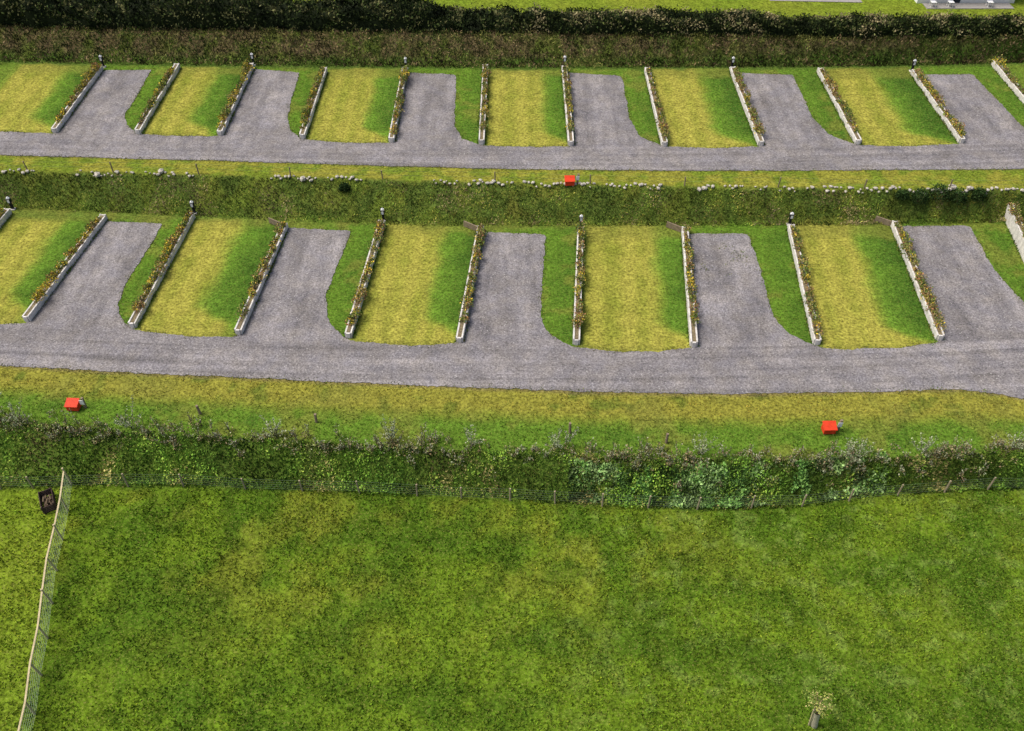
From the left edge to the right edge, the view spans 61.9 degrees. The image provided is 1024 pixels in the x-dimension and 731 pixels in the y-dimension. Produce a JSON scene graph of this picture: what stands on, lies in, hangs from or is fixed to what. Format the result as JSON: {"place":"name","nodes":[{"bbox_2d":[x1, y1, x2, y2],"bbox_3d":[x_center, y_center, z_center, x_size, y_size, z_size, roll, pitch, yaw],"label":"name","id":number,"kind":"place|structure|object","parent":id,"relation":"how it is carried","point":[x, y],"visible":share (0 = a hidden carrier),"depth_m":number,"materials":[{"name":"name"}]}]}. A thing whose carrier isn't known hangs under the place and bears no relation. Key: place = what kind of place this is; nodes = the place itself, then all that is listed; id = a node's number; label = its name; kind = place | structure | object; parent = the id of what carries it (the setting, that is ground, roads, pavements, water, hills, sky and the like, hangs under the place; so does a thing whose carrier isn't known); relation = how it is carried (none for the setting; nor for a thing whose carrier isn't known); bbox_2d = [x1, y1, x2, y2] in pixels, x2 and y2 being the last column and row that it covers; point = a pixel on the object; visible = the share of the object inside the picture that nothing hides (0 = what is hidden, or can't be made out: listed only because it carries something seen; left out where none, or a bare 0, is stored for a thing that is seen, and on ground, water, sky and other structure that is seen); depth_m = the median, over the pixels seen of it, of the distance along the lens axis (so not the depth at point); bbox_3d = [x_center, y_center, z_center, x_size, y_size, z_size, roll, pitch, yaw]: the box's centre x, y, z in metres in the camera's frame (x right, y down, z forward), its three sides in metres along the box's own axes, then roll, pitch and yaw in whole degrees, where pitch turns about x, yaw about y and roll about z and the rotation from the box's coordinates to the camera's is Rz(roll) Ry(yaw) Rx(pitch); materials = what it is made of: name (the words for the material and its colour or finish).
{"place":"outdoors","nodes":[
{"label":"outdoors","id":0,"kind":"place"},
{"bbox_2d":[0,0,1023,730],"bbox_3d":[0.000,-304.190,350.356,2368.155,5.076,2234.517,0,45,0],"label":"ground","id":1,"kind":"structure","parent":0,"point":[860,282],"depth_m":46.79,"materials":[{"name":"green plant"}]},
{"bbox_2d":[0,207,12,227],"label":"raised planter","id":2,"kind":"object","parent":1,"relation":"on","point":[5,214],"visible":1,"depth_m":60.73,"materials":[{"name":"concrete"}]},
{"bbox_2d":[6,197,15,210],"bbox_3d":[-36.150,-11.682,61.483,0.340,1.130,0.300,0,45,0],"label":"electric hookup post","id":3,"kind":"object","parent":1,"relation":"on","point":[8,200],"visible":1,"depth_m":61.41,"materials":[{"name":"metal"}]},
{"bbox_2d":[17,467,72,730],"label":"field fence","id":4,"kind":"object","parent":1,"relation":"on","point":[38,627],"visible":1,"depth_m":40.38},
{"bbox_2d":[38,488,56,513],"bbox_3d":[-24.600,7.173,45.207,0.675,0.620,1.200,-21,49,-19],"label":"wooden log crate","id":5,"kind":"object","parent":1,"relation":"on","point":[47,505],"visible":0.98,"depth_m":45.16,"materials":[{"name":"brown wood"}]},
{"bbox_2d":[22,214,108,321],"bbox_3d":[-29.727,-7.017,56.764,1.089,1.376,11.012,4,45,4],"label":"raised planter","id":6,"kind":"object","parent":1,"relation":"on","point":[43,293],"visible":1,"depth_m":56.44,"materials":[{"name":"concrete"}]},
{"bbox_2d":[64,397,86,411],"bbox_3d":[-24.543,2.194,47.984,1.054,0.900,0.560,2,45,2],"label":"red fire point box","id":7,"kind":"object","parent":1,"relation":"on","point":[74,404],"visible":0.99,"depth_m":47.90,"materials":[{"name":"paint"}]},
{"bbox_2d":[51,62,105,132],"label":"raised planter","id":8,"kind":"object","parent":1,"relation":"on","point":[92,76],"visible":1,"depth_m":69.32,"materials":[{"name":"concrete"}]},
{"bbox_2d":[99,55,105,67],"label":"electric hookup post","id":9,"kind":"object","parent":1,"relation":"on","point":[101,60],"visible":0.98,"depth_m":73.05,"materials":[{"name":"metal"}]},
{"bbox_2d":[134,63,181,133],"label":"raised planter","id":10,"kind":"object","parent":1,"relation":"on","point":[160,91],"visible":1,"depth_m":68.97,"materials":[{"name":"concrete"}]},
{"bbox_2d":[128,210,195,328],"bbox_3d":[-23.223,-6.909,56.695,1.169,1.322,11.914,2,45,2],"label":"raised planter","id":11,"kind":"object","parent":1,"relation":"on","point":[165,260],"visible":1,"depth_m":56.15,"materials":[{"name":"concrete"}]},
{"bbox_2d":[189,201,196,214],"bbox_3d":[-22.850,-11.326,61.131,0.340,1.130,0.300,0,45,0],"label":"electric hookup post","id":12,"kind":"object","parent":1,"relation":"on","point":[192,204],"visible":0.93,"depth_m":61.00,"materials":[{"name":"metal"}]},
{"bbox_2d":[215,58,256,135],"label":"raised planter","id":13,"kind":"object","parent":1,"relation":"on","point":[228,112],"visible":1,"depth_m":68.65,"materials":[{"name":"concrete"}]},
{"bbox_2d":[250,53,255,65],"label":"electric hookup post","id":14,"kind":"object","parent":1,"relation":"on","point":[252,56],"visible":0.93,"depth_m":73.28,"materials":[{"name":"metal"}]},
{"bbox_2d":[0,0,521,34],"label":"overgrown hedge","id":15,"kind":"object","parent":1,"relation":"on","point":[370,15],"visible":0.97,"depth_m":74.38,"materials":[{"name":"green plant"}]},
{"bbox_2d":[233,218,288,334],"bbox_3d":[-16.395,-6.413,56.153,1.700,1.396,11.648,0,45,0],"label":"raised planter","id":16,"kind":"object","parent":1,"relation":"on","point":[263,274],"visible":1,"depth_m":55.74,"materials":[{"name":"concrete"}]},
{"bbox_2d":[298,66,327,138],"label":"raised planter","id":17,"kind":"object","parent":1,"relation":"on","point":[315,91],"visible":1,"depth_m":68.38,"materials":[{"name":"concrete"}]},
{"bbox_2d":[338,182,350,191],"bbox_3d":[-11.989,-12.786,61.019,0.973,0.815,0.814,0,45,0],"label":"evergreen shrub","id":18,"kind":"object","parent":1,"relation":"on","point":[344,187],"visible":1,"depth_m":60.93,"materials":[{"name":"green plant"}]},
{"bbox_2d":[343,218,386,338],"bbox_3d":[-9.583,-6.189,56.039,1.138,1.242,11.784,3,45,3],"label":"raised planter","id":19,"kind":"object","parent":1,"relation":"on","point":[374,247],"visible":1,"depth_m":55.38,"materials":[{"name":"concrete"}]},
{"bbox_2d":[380,208,385,221],"bbox_3d":[-9.150,-10.687,60.498,0.340,1.130,0.300,0,45,0],"label":"electric hookup post","id":20,"kind":"object","parent":1,"relation":"on","point":[382,211],"visible":0.91,"depth_m":60.33,"materials":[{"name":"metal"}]},
{"bbox_2d":[386,65,409,142],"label":"raised planter","id":21,"kind":"object","parent":1,"relation":"on","point":[398,101],"visible":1,"depth_m":67.88,"materials":[{"name":"concrete"}]},
{"bbox_2d":[454,221,487,342],"bbox_3d":[-2.587,-5.950,55.851,1.883,1.174,11.968,0,45,0],"label":"raised planter","id":22,"kind":"object","parent":1,"relation":"on","point":[467,298],"visible":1,"depth_m":55.52,"materials":[{"name":"concrete"}]},
{"bbox_2d":[6,161,952,188],"bbox_3d":[0.505,-13.478,60.999,85.175,1.051,0.650,1,45,1],"label":"boundary fence","id":23,"kind":"object","parent":1,"relation":"on","point":[865,184],"visible":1,"depth_m":60.75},
{"bbox_2d":[476,63,492,144],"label":"raised planter","id":24,"kind":"object","parent":1,"relation":"on","point":[483,112],"visible":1,"depth_m":67.70,"materials":[{"name":"concrete"}]},
{"bbox_2d":[0,480,1023,730],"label":"field grass","id":25,"kind":"structure","parent":1,"relation":"on","point":[456,614],"depth_m":41.17,"materials":[{"name":"green plant"}]},
{"bbox_2d":[0,420,1023,510],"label":"bank undergrowth","id":26,"kind":"object","parent":1,"relation":"on","point":[457,491],"visible":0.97,"depth_m":46.00,"materials":[{"name":"green plant"}]},
{"bbox_2d":[0,23,1023,67],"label":"bank scrub","id":27,"kind":"object","parent":1,"relation":"on","point":[589,64],"visible":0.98,"depth_m":73.98,"materials":[{"name":"green plant"}]},
{"bbox_2d":[0,172,1023,226],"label":"bank grass","id":28,"kind":"structure","parent":1,"relation":"on","point":[586,221],"depth_m":60.75,"materials":[{"name":"green plant"}]},
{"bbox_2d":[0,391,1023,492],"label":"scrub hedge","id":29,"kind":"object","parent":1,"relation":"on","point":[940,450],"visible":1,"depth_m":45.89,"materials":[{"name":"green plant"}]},
{"bbox_2d":[0,366,1023,467],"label":"verge grass","id":30,"kind":"structure","parent":1,"relation":"on","point":[524,414],"depth_m":47.85,"materials":[{"name":"green plant"}]},
{"bbox_2d":[0,473,1023,509],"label":"stock fence","id":31,"kind":"object","parent":1,"relation":"on","point":[603,496],"visible":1,"depth_m":45.40,"materials":[{"name":"metal"}]},
{"bbox_2d":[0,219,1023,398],"bbox_3d":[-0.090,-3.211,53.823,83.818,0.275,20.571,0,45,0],"label":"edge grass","id":32,"kind":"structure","parent":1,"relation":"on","point":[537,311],"depth_m":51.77,"materials":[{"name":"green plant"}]},
{"bbox_2d":[1,168,1023,193],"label":"stone edging","id":33,"kind":"object","parent":1,"relation":"on","point":[302,178],"visible":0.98,"depth_m":60.76,"materials":[{"name":"grey stone"}]},
{"bbox_2d":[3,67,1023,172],"bbox_3d":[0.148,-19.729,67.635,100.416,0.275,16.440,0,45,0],"label":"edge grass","id":34,"kind":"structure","parent":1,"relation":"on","point":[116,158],"depth_m":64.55,"materials":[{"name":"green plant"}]},
{"bbox_2d":[560,61,576,145],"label":"raised planter","id":35,"kind":"object","parent":1,"relation":"on","point":[568,104],"visible":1,"depth_m":67.95,"materials":[{"name":"concrete"}]},
{"bbox_2d":[564,174,579,186],"bbox_3d":[4.254,-13.152,60.637,1.058,0.900,0.574,0,45,0],"label":"red fire point box","id":36,"kind":"object","parent":1,"relation":"on","point":[569,180],"visible":1,"depth_m":60.54,"materials":[{"name":"paint"}]},
{"bbox_2d":[570,221,587,345],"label":"raised planter","id":37,"kind":"object","parent":1,"relation":"on","point":[577,315],"visible":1,"depth_m":55.06,"materials":[{"name":"concrete"}]},
{"bbox_2d":[644,66,670,146],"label":"raised planter","id":38,"kind":"object","parent":1,"relation":"on","point":[663,136],"visible":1,"depth_m":67.57,"materials":[{"name":"concrete"}]},
{"bbox_2d":[665,433,668,443],"bbox_3d":[8.393,4.018,46.299,0.162,0.934,0.177,0,45,0],"label":"timber marker post","id":39,"kind":"object","parent":1,"relation":"on","point":[666,438],"visible":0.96,"depth_m":46.15,"materials":[{"name":"wood"}]},
{"bbox_2d":[666,221,700,346],"bbox_3d":[11.614,-5.731,55.705,1.734,1.071,12.270,1,45,1],"label":"raised planter","id":40,"kind":"object","parent":1,"relation":"on","point":[688,265],"visible":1,"depth_m":55.31,"materials":[{"name":"concrete"}]},
{"bbox_2d":[700,245,746,275],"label":"gravel weeds","id":41,"kind":"object","parent":1,"relation":"on","point":[727,265],"visible":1,"depth_m":57.77,"materials":[{"name":"green plant"}]},
{"bbox_2d":[567,451,887,509],"bbox_3d":[11.495,6.198,45.417,17.282,2.065,2.510,-1,45,-1],"label":"nettle patch","id":42,"kind":"object","parent":1,"relation":"on","point":[737,503],"visible":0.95,"depth_m":45.44,"materials":[{"name":"green plant"}]},
{"bbox_2d":[729,56,734,68],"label":"electric hookup post","id":43,"kind":"object","parent":1,"relation":"on","point":[732,60],"visible":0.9,"depth_m":72.83,"materials":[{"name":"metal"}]},
{"bbox_2d":[728,66,765,145],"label":"raised planter","id":44,"kind":"object","parent":1,"relation":"on","point":[750,112],"visible":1,"depth_m":67.93,"materials":[{"name":"concrete"}]},
{"bbox_2d":[512,2,1023,42],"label":"clipped hedge","id":45,"kind":"object","parent":1,"relation":"on","point":[663,20],"visible":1,"depth_m":73.55,"materials":[{"name":"green plant"}]},
{"bbox_2d":[787,212,793,225],"bbox_3d":[19.650,-10.331,60.146,0.340,1.130,0.300,0,45,0],"label":"electric hookup post","id":46,"kind":"object","parent":1,"relation":"on","point":[791,216],"visible":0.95,"depth_m":59.97,"materials":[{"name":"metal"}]},
{"bbox_2d":[785,224,824,345],"bbox_3d":[19.126,-5.774,55.643,1.090,1.222,11.873,4,45,4],"label":"raised planter","id":47,"kind":"object","parent":1,"relation":"on","point":[801,267],"visible":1,"depth_m":55.20,"materials":[{"name":"concrete"}]},
{"bbox_2d":[803,686,835,728],"bbox_3d":[12.889,14.616,36.282,1.338,2.928,1.308,-31,53,-27],"label":"young tree","id":48,"kind":"object","parent":1,"relation":"on","point":[815,716],"visible":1,"depth_m":35.88,"materials":[{"name":"green plant"}]},
{"bbox_2d":[821,419,842,434],"bbox_3d":[17.552,3.397,46.794,1.060,0.900,0.581,0,45,0],"label":"red fire point box","id":49,"kind":"object","parent":1,"relation":"on","point":[830,427],"visible":1,"depth_m":46.70,"materials":[{"name":"paint"}]},
{"bbox_2d":[816,67,861,144],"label":"raised planter","id":50,"kind":"object","parent":1,"relation":"on","point":[840,106],"visible":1,"depth_m":67.93,"materials":[{"name":"concrete"}]},
{"bbox_2d":[895,189,910,200],"bbox_3d":[27.582,-12.107,60.260,1.140,0.937,1.010,0,45,0],"label":"evergreen shrub","id":51,"kind":"object","parent":1,"relation":"on","point":[901,193],"visible":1,"depth_m":60.14,"materials":[{"name":"green plant"}]},
{"bbox_2d":[874,216,945,340],"bbox_3d":[26.544,-6.248,56.110,1.805,1.223,12.353,0,45,0],"label":"raised planter","id":52,"kind":"object","parent":1,"relation":"on","point":[926,296],"visible":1,"depth_m":55.51,"materials":[{"name":"concrete"}]},
{"bbox_2d":[909,59,916,71],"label":"electric hookup post","id":53,"kind":"object","parent":1,"relation":"on","point":[914,62],"visible":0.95,"depth_m":72.50,"materials":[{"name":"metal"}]},
{"bbox_2d":[910,187,929,204],"bbox_3d":[28.789,-12.066,60.253,1.372,1.294,1.376,-28,52,-25],"label":"evergreen shrub","id":54,"kind":"object","parent":1,"relation":"on","point":[924,197],"visible":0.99,"depth_m":60.09,"materials":[{"name":"green plant"}]},
{"bbox_2d":[909,66,966,142],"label":"raised planter","id":55,"kind":"object","parent":1,"relation":"on","point":[930,93],"visible":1,"depth_m":68.12,"materials":[{"name":"concrete"}]},
{"bbox_2d":[929,183,950,201],"bbox_3d":[30.132,-12.241,60.164,1.718,1.262,1.445,0,45,0],"label":"evergreen shrub","id":56,"kind":"object","parent":1,"relation":"on","point":[943,187],"visible":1,"depth_m":59.98,"materials":[{"name":"green plant"}]},
{"bbox_2d":[948,187,968,204],"bbox_3d":[31.577,-12.101,60.262,1.482,1.250,1.302,-17,48,-16],"label":"evergreen shrub","id":57,"kind":"object","parent":1,"relation":"on","point":[963,194],"visible":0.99,"depth_m":60.08,"materials":[{"name":"green plant"}]},
{"bbox_2d":[914,0,1014,8],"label":"white bungalow","id":58,"kind":"object","parent":1,"relation":"on","point":[975,4],"visible":0.86,"depth_m":78.75,"materials":[{"name":"paint"}]},
{"bbox_2d":[970,186,987,200],"bbox_3d":[32.996,-12.151,60.229,1.392,1.077,1.113,0,45,0],"label":"evergreen shrub","id":59,"kind":"object","parent":1,"relation":"on","point":[983,192],"visible":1,"depth_m":60.13,"materials":[{"name":"green plant"}]},
{"bbox_2d":[990,56,1023,104],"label":"raised planter","id":60,"kind":"object","parent":1,"relation":"on","point":[1007,77],"visible":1,"depth_m":71.44,"materials":[{"name":"concrete"}]},
{"bbox_2d":[1002,202,1023,261],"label":"raised planter","id":61,"kind":"object","parent":1,"relation":"on","point":[1013,222],"visible":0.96,"depth_m":59.28,"materials":[{"name":"concrete"}]},
{"bbox_2d":[0,221,1023,398],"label":"gravel road","id":62,"kind":"structure","parent":0,"point":[748,342],"depth_m":52.05,"materials":[{"name":"grey gravel"}]},
{"bbox_2d":[0,69,1023,170],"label":"gravel road","id":63,"kind":"structure","parent":0,"point":[794,135],"depth_m":65.04,"materials":[{"name":"grey gravel"}]},
{"bbox_2d":[770,0,861,1],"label":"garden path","id":64,"kind":"structure","parent":0,"point":[823,0],"depth_m":79.43,"materials":[{"name":"grey concrete"}]}
]}

